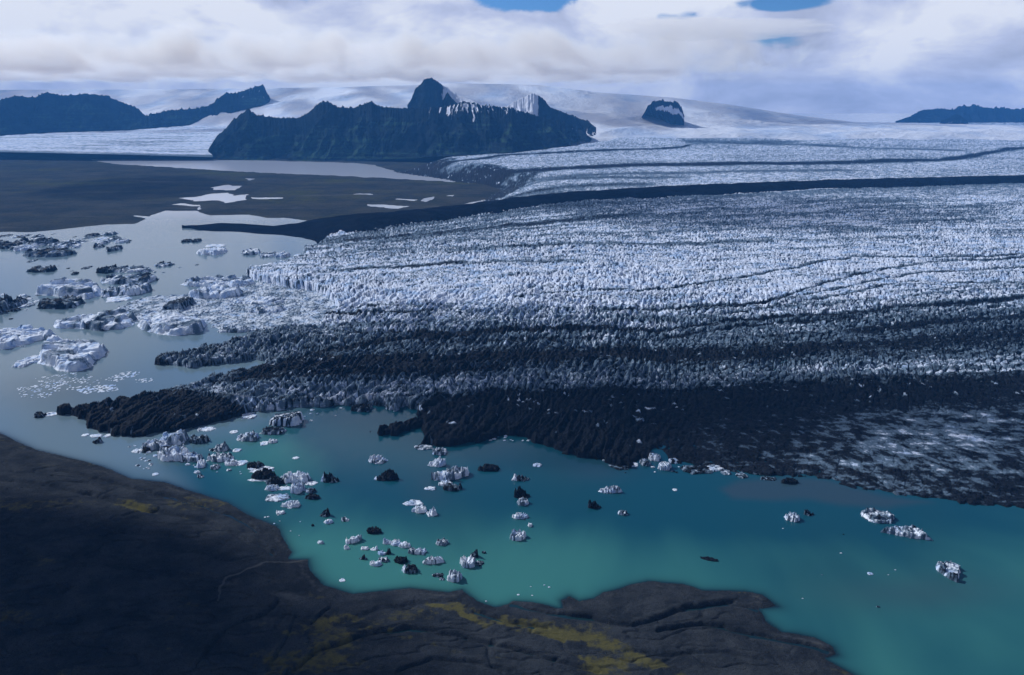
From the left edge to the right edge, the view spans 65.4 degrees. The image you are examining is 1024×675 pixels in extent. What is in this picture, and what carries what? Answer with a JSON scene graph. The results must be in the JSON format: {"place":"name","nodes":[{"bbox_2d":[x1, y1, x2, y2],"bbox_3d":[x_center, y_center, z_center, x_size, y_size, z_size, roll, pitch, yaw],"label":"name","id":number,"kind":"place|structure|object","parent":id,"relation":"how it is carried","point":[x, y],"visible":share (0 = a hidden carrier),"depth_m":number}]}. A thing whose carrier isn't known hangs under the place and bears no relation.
{"place":"outdoors","nodes":[
{"label":"outdoors","id":0,"kind":"place"},
{"bbox_2d":[0,92,145,135],"bbox_3d":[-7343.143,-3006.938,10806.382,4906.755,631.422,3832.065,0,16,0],"label":"mountain","id":1,"kind":"structure","parent":0,"point":[46,112],"depth_m":10971.77},
{"bbox_2d":[0,125,212,156],"bbox_3d":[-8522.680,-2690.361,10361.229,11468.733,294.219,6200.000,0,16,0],"label":"valley glacier","id":2,"kind":"object","parent":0,"point":[193,141],"visible":0.53,"depth_m":8601.54},
{"bbox_2d":[123,84,270,130],"bbox_3d":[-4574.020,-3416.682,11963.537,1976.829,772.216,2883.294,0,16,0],"label":"mountain","id":3,"kind":"structure","parent":0,"point":[248,98],"depth_m":11892.19},
{"bbox_2d":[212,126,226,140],"bbox_3d":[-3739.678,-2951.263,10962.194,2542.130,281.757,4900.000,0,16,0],"label":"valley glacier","id":4,"kind":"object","parent":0,"point":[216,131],"visible":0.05,"depth_m":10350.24},
{"bbox_2d":[0,150,535,231],"bbox_3d":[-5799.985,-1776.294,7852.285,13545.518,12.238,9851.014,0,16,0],"label":"outwash plain","id":5,"kind":"structure","parent":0,"point":[46,191],"depth_m":4759.92},
{"bbox_2d":[208,101,591,160],"bbox_3d":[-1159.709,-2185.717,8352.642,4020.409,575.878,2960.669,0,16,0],"label":"mountain","id":6,"kind":"structure","parent":0,"point":[328,131],"depth_m":7732.65},
{"bbox_2d":[407,78,479,108],"bbox_3d":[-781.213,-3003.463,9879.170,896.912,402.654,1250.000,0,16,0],"label":"rock peak","id":7,"kind":"object","parent":6,"relation":"attached to","point":[430,92],"visible":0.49,"depth_m":9491.17},
{"bbox_2d":[435,92,456,107],"bbox_3d":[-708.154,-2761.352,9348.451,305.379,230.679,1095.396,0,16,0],"label":"rock peak","id":8,"kind":"object","parent":6,"relation":"attached to","point":[448,100],"visible":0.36,"depth_m":8909.90},
{"bbox_2d":[0,434,852,674],"bbox_3d":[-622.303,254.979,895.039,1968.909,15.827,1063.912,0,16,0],"label":"shore land","id":9,"kind":"structure","parent":0,"point":[111,575],"depth_m":808.16},
{"bbox_2d":[0,113,1023,674],"bbox_3d":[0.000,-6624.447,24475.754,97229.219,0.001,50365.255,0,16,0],"label":"lagoon water","id":10,"kind":"structure","parent":0,"point":[912,613],"depth_m":1025.86},
{"bbox_2d":[0,293,12,312],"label":"iceberg","id":11,"kind":"object","parent":10,"relation":"on","point":[4,302],"visible":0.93,"depth_m":2031.09},
{"bbox_2d":[0,241,23,248],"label":"iceberg","id":12,"kind":"object","parent":10,"relation":"on","point":[8,245],"visible":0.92,"depth_m":2905.86},
{"bbox_2d":[8,296,27,307],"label":"iceberg","id":13,"kind":"object","parent":10,"relation":"on","point":[18,301],"visible":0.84,"depth_m":2067.52},
{"bbox_2d":[12,355,39,367],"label":"ice floe","id":14,"kind":"object","parent":10,"relation":"on","point":[26,361],"visible":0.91,"depth_m":1610.33},
{"bbox_2d":[13,244,38,250],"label":"iceberg","id":15,"kind":"object","parent":10,"relation":"on","point":[23,247],"visible":1,"depth_m":2861.00},
{"bbox_2d":[0,324,55,348],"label":"iceberg","id":16,"kind":"object","parent":10,"relation":"on","point":[20,335],"visible":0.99,"depth_m":1761.14},
{"bbox_2d":[34,411,46,417],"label":"iceberg","id":17,"kind":"object","parent":10,"relation":"on","point":[39,414],"visible":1,"depth_m":1330.30},
{"bbox_2d":[26,265,56,272],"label":"iceberg","id":18,"kind":"object","parent":10,"relation":"on","point":[39,268],"visible":1,"depth_m":2489.47},
{"bbox_2d":[17,380,65,397],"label":"brash ice","id":19,"kind":"structure","parent":10,"relation":"on","point":[34,386],"depth_m":1462.81},
{"bbox_2d":[27,237,59,245],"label":"iceberg","id":20,"kind":"object","parent":10,"relation":"on","point":[42,241],"visible":1,"depth_m":2975.09},
{"bbox_2d":[22,247,77,257],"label":"iceberg","id":21,"kind":"object","parent":10,"relation":"on","point":[52,252],"visible":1,"depth_m":2753.70},
{"bbox_2d":[36,294,84,308],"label":"iceberg","id":22,"kind":"object","parent":10,"relation":"on","point":[67,301],"visible":1,"depth_m":2052.38},
{"bbox_2d":[52,239,79,247],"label":"iceberg","id":23,"kind":"object","parent":10,"relation":"on","point":[70,242],"visible":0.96,"depth_m":2924.49},
{"bbox_2d":[35,373,99,390],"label":"brash ice","id":24,"kind":"structure","parent":10,"relation":"on","point":[68,381],"depth_m":1500.07},
{"bbox_2d":[35,277,101,298],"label":"iceberg","id":25,"kind":"object","parent":10,"relation":"on","point":[83,288],"visible":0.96,"depth_m":2181.26},
{"bbox_2d":[37,335,107,371],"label":"iceberg","id":26,"kind":"object","parent":10,"relation":"on","point":[57,353],"visible":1,"depth_m":1625.58},
{"bbox_2d":[53,308,136,330],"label":"iceberg","id":27,"kind":"object","parent":10,"relation":"on","point":[107,320],"visible":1,"depth_m":1878.62},
{"bbox_2d":[76,384,117,393],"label":"brash ice","id":28,"kind":"structure","parent":10,"relation":"on","point":[100,389],"depth_m":1457.77},
{"bbox_2d":[96,264,116,273],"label":"iceberg","id":29,"kind":"object","parent":10,"relation":"on","point":[106,269],"visible":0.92,"depth_m":2472.54},
{"bbox_2d":[101,286,117,297],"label":"iceberg","id":30,"kind":"object","parent":10,"relation":"on","point":[110,291],"visible":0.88,"depth_m":2172.80},
{"bbox_2d":[106,245,122,251],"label":"iceberg","id":31,"kind":"object","parent":10,"relation":"on","point":[114,248],"visible":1,"depth_m":2849.78},
{"bbox_2d":[106,295,131,301],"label":"ice floe","id":32,"kind":"object","parent":10,"relation":"on","point":[118,298],"visible":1,"depth_m":2133.73},
{"bbox_2d":[105,371,139,381],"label":"brash ice","id":33,"kind":"structure","parent":10,"relation":"on","point":[132,375],"depth_m":1527.56},
{"bbox_2d":[100,272,158,284],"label":"iceberg","id":34,"kind":"object","parent":10,"relation":"on","point":[112,278],"visible":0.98,"depth_m":2338.97},
{"bbox_2d":[114,265,153,272],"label":"iceberg","id":35,"kind":"object","parent":10,"relation":"on","point":[128,269],"visible":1,"depth_m":2488.13},
{"bbox_2d":[116,281,152,295],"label":"iceberg","id":36,"kind":"object","parent":10,"relation":"on","point":[132,288],"visible":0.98,"depth_m":2200.01},
{"bbox_2d":[140,439,170,449],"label":"iceberg","id":37,"kind":"object","parent":10,"relation":"on","point":[155,444],"visible":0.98,"depth_m":1205.69},
{"bbox_2d":[154,261,174,266],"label":"iceberg","id":38,"kind":"object","parent":10,"relation":"on","point":[162,264],"visible":1,"depth_m":2576.17},
{"bbox_2d":[137,312,206,335],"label":"iceberg","id":39,"kind":"object","parent":10,"relation":"on","point":[173,324],"visible":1,"depth_m":1835.87},
{"bbox_2d":[157,444,189,461],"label":"iceberg","id":40,"kind":"object","parent":10,"relation":"on","point":[173,453],"visible":0.98,"depth_m":1172.87},
{"bbox_2d":[160,429,191,444],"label":"iceberg","id":41,"kind":"object","parent":10,"relation":"on","point":[179,437],"visible":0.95,"depth_m":1226.75},
{"bbox_2d":[162,297,193,309],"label":"iceberg","id":42,"kind":"object","parent":10,"relation":"on","point":[183,302],"visible":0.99,"depth_m":2028.44},
{"bbox_2d":[180,451,202,461],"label":"iceberg","id":43,"kind":"object","parent":10,"relation":"on","point":[193,456],"visible":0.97,"depth_m":1165.49},
{"bbox_2d":[189,434,209,443],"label":"iceberg","id":44,"kind":"object","parent":10,"relation":"on","point":[200,439],"visible":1,"depth_m":1229.29},
{"bbox_2d":[196,459,205,467],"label":"iceberg","id":45,"kind":"object","parent":10,"relation":"on","point":[201,463],"visible":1,"depth_m":1146.51},
{"bbox_2d":[198,427,215,431],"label":"ice floe","id":46,"kind":"object","parent":10,"relation":"on","point":[206,428],"visible":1,"depth_m":1277.92},
{"bbox_2d":[196,247,226,254],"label":"iceberg","id":47,"kind":"object","parent":10,"relation":"on","point":[214,251],"visible":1,"depth_m":2784.55},
{"bbox_2d":[188,283,242,298],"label":"iceberg","id":48,"kind":"object","parent":10,"relation":"on","point":[215,291],"visible":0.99,"depth_m":2157.39},
{"bbox_2d":[181,274,254,287],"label":"iceberg","id":49,"kind":"object","parent":10,"relation":"on","point":[207,281],"visible":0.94,"depth_m":2306.29},
{"bbox_2d":[207,451,233,461],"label":"iceberg","id":50,"kind":"object","parent":10,"relation":"on","point":[221,457],"visible":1,"depth_m":1167.07},
{"bbox_2d":[209,441,231,451],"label":"iceberg","id":51,"kind":"object","parent":10,"relation":"on","point":[223,446],"visible":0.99,"depth_m":1200.41},
{"bbox_2d":[117,282,337,330],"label":"brash ice","id":52,"kind":"structure","parent":10,"relation":"on","point":[301,306],"depth_m":2033.02},
{"bbox_2d":[224,459,236,465],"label":"iceberg","id":53,"kind":"object","parent":10,"relation":"on","point":[231,462],"visible":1,"depth_m":1152.92},
{"bbox_2d":[217,325,250,332],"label":"iceberg","id":54,"kind":"object","parent":10,"relation":"on","point":[232,329],"visible":1,"depth_m":1826.09},
{"bbox_2d":[236,430,259,440],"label":"iceberg","id":55,"kind":"object","parent":10,"relation":"on","point":[251,436],"visible":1,"depth_m":1237.22},
{"bbox_2d":[241,412,256,418],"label":"ice floe","id":56,"kind":"object","parent":10,"relation":"on","point":[250,415],"visible":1,"depth_m":1331.12},
{"bbox_2d":[241,248,259,254],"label":"iceberg","id":57,"kind":"object","parent":10,"relation":"on","point":[250,251],"visible":1,"depth_m":2782.40},
{"bbox_2d":[247,460,264,468],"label":"iceberg","id":58,"kind":"object","parent":10,"relation":"on","point":[257,464],"visible":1,"depth_m":1142.27},
{"bbox_2d":[237,295,285,304],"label":"ice floe","id":59,"kind":"object","parent":10,"relation":"on","point":[263,300],"visible":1,"depth_m":2093.74},
{"bbox_2d":[248,466,274,472],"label":"ice floe","id":60,"kind":"object","parent":10,"relation":"on","point":[253,470],"visible":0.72,"depth_m":1137.60},
{"bbox_2d":[251,467,275,479],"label":"iceberg","id":61,"kind":"object","parent":10,"relation":"on","point":[265,473],"visible":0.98,"depth_m":1109.17},
{"bbox_2d":[259,251,275,257],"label":"iceberg","id":62,"kind":"object","parent":10,"relation":"on","point":[268,254],"visible":0.98,"depth_m":2742.30},
{"bbox_2d":[249,305,286,313],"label":"iceberg","id":63,"kind":"object","parent":10,"relation":"on","point":[261,309],"visible":1,"depth_m":1995.29},
{"bbox_2d":[265,484,278,490],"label":"iceberg","id":64,"kind":"object","parent":10,"relation":"on","point":[272,487],"visible":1,"depth_m":1077.87},
{"bbox_2d":[259,426,286,434],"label":"iceberg","id":65,"kind":"object","parent":10,"relation":"on","point":[272,430],"visible":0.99,"depth_m":1261.14},
{"bbox_2d":[266,475,284,484],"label":"iceberg","id":66,"kind":"object","parent":10,"relation":"on","point":[277,480],"visible":1,"depth_m":1093.97},
{"bbox_2d":[265,493,289,501],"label":"ice floe","id":67,"kind":"object","parent":10,"relation":"on","point":[277,497],"visible":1,"depth_m":1054.32},
{"bbox_2d":[275,251,289,257],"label":"iceberg","id":68,"kind":"object","parent":10,"relation":"on","point":[283,254],"visible":1,"depth_m":2731.38},
{"bbox_2d":[269,410,303,426],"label":"iceberg","id":69,"kind":"object","parent":10,"relation":"on","point":[292,418],"visible":1,"depth_m":1293.42},
{"bbox_2d":[281,500,300,507],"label":"iceberg","id":70,"kind":"object","parent":10,"relation":"on","point":[292,504],"visible":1,"depth_m":1033.09},
{"bbox_2d":[282,471,310,482],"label":"iceberg","id":71,"kind":"object","parent":10,"relation":"on","point":[291,477],"visible":0.96,"depth_m":1101.41},
{"bbox_2d":[290,480,304,493],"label":"iceberg","id":72,"kind":"object","parent":10,"relation":"on","point":[298,487],"visible":1,"depth_m":1072.23},
{"bbox_2d":[305,493,320,499],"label":"iceberg","id":73,"kind":"object","parent":10,"relation":"on","point":[310,496],"visible":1,"depth_m":1053.44},
{"bbox_2d":[321,471,338,482],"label":"iceberg","id":74,"kind":"object","parent":10,"relation":"on","point":[328,478],"visible":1,"depth_m":1101.60},
{"bbox_2d":[345,535,361,543],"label":"iceberg","id":75,"kind":"object","parent":10,"relation":"on","point":[353,539],"visible":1,"depth_m":947.83},
{"bbox_2d":[350,403,372,411],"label":"iceberg","id":76,"kind":"object","parent":10,"relation":"on","point":[362,407],"visible":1,"depth_m":1355.28},
{"bbox_2d":[366,526,381,533],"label":"iceberg","id":77,"kind":"object","parent":10,"relation":"on","point":[373,530],"visible":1,"depth_m":968.97},
{"bbox_2d":[368,454,387,463],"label":"iceberg","id":78,"kind":"object","parent":10,"relation":"on","point":[377,459],"visible":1,"depth_m":1162.13},
{"bbox_2d":[374,468,398,481],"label":"iceberg","id":79,"kind":"object","parent":10,"relation":"on","point":[389,474],"visible":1,"depth_m":1107.03},
{"bbox_2d":[393,556,407,563],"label":"iceberg","id":80,"kind":"object","parent":10,"relation":"on","point":[401,560],"visible":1,"depth_m":906.71},
{"bbox_2d":[402,564,417,573],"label":"iceberg","id":81,"kind":"object","parent":10,"relation":"on","point":[411,568],"visible":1,"depth_m":887.58},
{"bbox_2d":[403,500,423,505],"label":"ice floe","id":82,"kind":"object","parent":10,"relation":"on","point":[413,502],"visible":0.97,"depth_m":1040.17},
{"bbox_2d":[412,505,426,513],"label":"iceberg","id":83,"kind":"object","parent":10,"relation":"on","point":[420,509],"visible":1,"depth_m":1019.38},
{"bbox_2d":[414,547,426,554],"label":"iceberg","id":84,"kind":"object","parent":10,"relation":"on","point":[420,551],"visible":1,"depth_m":924.07},
{"bbox_2d":[414,444,432,449],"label":"ice floe","id":85,"kind":"object","parent":10,"relation":"on","point":[422,447],"visible":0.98,"depth_m":1209.46},
{"bbox_2d":[426,506,436,516],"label":"iceberg","id":86,"kind":"object","parent":10,"relation":"on","point":[432,512],"visible":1,"depth_m":1011.75},
{"bbox_2d":[423,556,443,564],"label":"iceberg","id":87,"kind":"object","parent":10,"relation":"on","point":[433,560],"visible":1,"depth_m":905.04},
{"bbox_2d":[428,456,445,466],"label":"iceberg","id":88,"kind":"object","parent":10,"relation":"on","point":[439,462],"visible":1,"depth_m":1150.31},
{"bbox_2d":[432,447,447,454],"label":"iceberg","id":89,"kind":"object","parent":10,"relation":"on","point":[440,451],"visible":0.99,"depth_m":1187.45},
{"bbox_2d":[436,538,448,545],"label":"iceberg","id":90,"kind":"object","parent":10,"relation":"on","point":[441,542],"visible":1,"depth_m":944.14},
{"bbox_2d":[431,465,468,480],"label":"iceberg","id":91,"kind":"object","parent":10,"relation":"on","point":[455,472],"visible":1,"depth_m":1109.76},
{"bbox_2d":[443,483,461,490],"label":"iceberg","id":92,"kind":"object","parent":10,"relation":"on","point":[450,487],"visible":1,"depth_m":1077.67},
{"bbox_2d":[447,569,461,582],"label":"iceberg","id":93,"kind":"object","parent":10,"relation":"on","point":[454,576],"visible":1,"depth_m":870.81},
{"bbox_2d":[460,554,475,567],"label":"iceberg","id":94,"kind":"object","parent":10,"relation":"on","point":[468,562],"visible":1,"depth_m":898.99},
{"bbox_2d":[477,463,499,471],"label":"iceberg","id":95,"kind":"object","parent":10,"relation":"on","point":[489,467],"visible":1,"depth_m":1134.31},
{"bbox_2d":[510,529,525,540],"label":"iceberg","id":96,"kind":"object","parent":10,"relation":"on","point":[518,535],"visible":1,"depth_m":954.71},
{"bbox_2d":[512,512,528,518],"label":"iceberg","id":97,"kind":"object","parent":10,"relation":"on","point":[517,515],"visible":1,"depth_m":1004.37},
{"bbox_2d":[512,474,529,481],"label":"iceberg","id":98,"kind":"object","parent":10,"relation":"on","point":[522,478],"visible":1,"depth_m":1105.46},
{"bbox_2d":[514,486,529,498],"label":"iceberg","id":99,"kind":"object","parent":10,"relation":"on","point":[519,492],"visible":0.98,"depth_m":1058.23},
{"bbox_2d":[517,497,528,505],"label":"iceberg","id":100,"kind":"object","parent":10,"relation":"on","point":[522,501],"visible":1,"depth_m":1037.74},
{"bbox_2d":[588,500,601,508],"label":"iceberg","id":101,"kind":"object","parent":10,"relation":"on","point":[593,505],"visible":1,"depth_m":1029.78},
{"bbox_2d":[597,485,621,493],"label":"iceberg","id":102,"kind":"object","parent":10,"relation":"on","point":[612,489],"visible":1,"depth_m":1070.71},
{"bbox_2d":[609,463,628,469],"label":"ice floe","id":103,"kind":"object","parent":10,"relation":"on","point":[617,467],"visible":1,"depth_m":1143.24},
{"bbox_2d":[639,458,649,465],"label":"iceberg","id":104,"kind":"object","parent":10,"relation":"on","point":[644,462],"visible":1,"depth_m":1152.87},
{"bbox_2d":[648,453,660,460],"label":"iceberg","id":105,"kind":"object","parent":10,"relation":"on","point":[654,457],"visible":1,"depth_m":1169.10},
{"bbox_2d":[658,461,671,470],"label":"iceberg","id":106,"kind":"object","parent":10,"relation":"on","point":[664,466],"visible":1,"depth_m":1139.01},
{"bbox_2d":[680,465,712,474],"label":"ice floe","id":107,"kind":"object","parent":10,"relation":"on","point":[695,469],"visible":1,"depth_m":1134.56},
{"bbox_2d":[705,464,723,471],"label":"ice floe","id":108,"kind":"object","parent":10,"relation":"on","point":[713,467],"visible":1,"depth_m":1140.99},
{"bbox_2d":[760,476,775,480],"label":"ice floe","id":109,"kind":"object","parent":10,"relation":"on","point":[768,478],"visible":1,"depth_m":1109.04},
{"bbox_2d":[781,477,797,483],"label":"iceberg","id":110,"kind":"object","parent":10,"relation":"on","point":[788,480],"visible":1,"depth_m":1095.95},
{"bbox_2d":[784,512,799,521],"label":"iceberg","id":111,"kind":"object","parent":10,"relation":"on","point":[793,517],"visible":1,"depth_m":998.63},
{"bbox_2d":[861,508,894,523],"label":"ice floe","id":112,"kind":"object","parent":10,"relation":"on","point":[873,515],"visible":1,"depth_m":1000.77},
{"bbox_2d":[881,525,932,540],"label":"iceberg","id":113,"kind":"object","parent":10,"relation":"on","point":[912,532],"visible":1,"depth_m":965.01},
{"bbox_2d":[935,561,960,582],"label":"iceberg","id":114,"kind":"object","parent":10,"relation":"on","point":[950,570],"visible":1,"depth_m":885.34},
{"bbox_2d":[0,83,1023,146],"bbox_3d":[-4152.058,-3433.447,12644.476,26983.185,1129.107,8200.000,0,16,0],"label":"ice cap","id":115,"kind":"object","parent":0,"point":[610,116],"visible":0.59,"depth_m":11224.83},
{"bbox_2d":[641,99,683,125],"bbox_3d":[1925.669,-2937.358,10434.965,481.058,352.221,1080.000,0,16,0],"label":"nunatak","id":116,"kind":"structure","parent":115,"relation":"on","point":[670,112],"depth_m":10008.52},
{"bbox_2d":[0,0,1023,112],"label":"sky","id":117,"kind":"structure","parent":0,"point":[782,56]},
{"bbox_2d":[56,122,1023,508],"bbox_3d":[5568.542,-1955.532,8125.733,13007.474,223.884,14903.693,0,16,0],"label":"glacier","id":118,"kind":"object","parent":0,"point":[588,328],"visible":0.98,"depth_m":1846.27},
{"bbox_2d":[182,175,1023,243],"bbox_3d":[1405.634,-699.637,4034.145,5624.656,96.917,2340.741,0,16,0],"label":"moraine","id":119,"kind":"structure","parent":118,"relation":"on","point":[317,231],"depth_m":3817.70},
{"bbox_2d":[506,93,595,135],"bbox_3d":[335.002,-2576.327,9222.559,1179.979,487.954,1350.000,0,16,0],"label":"snow peak","id":120,"kind":"structure","parent":0,"point":[536,105],"depth_m":8898.17},
{"bbox_2d":[939,114,967,123],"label":"nunatak","id":121,"kind":"structure","parent":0,"point":[956,119],"depth_m":12192.16},
{"bbox_2d":[895,104,1023,122],"bbox_3d":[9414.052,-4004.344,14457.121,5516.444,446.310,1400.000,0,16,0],"label":"mountain","id":122,"kind":"structure","parent":0,"point":[973,113],"depth_m":14094.73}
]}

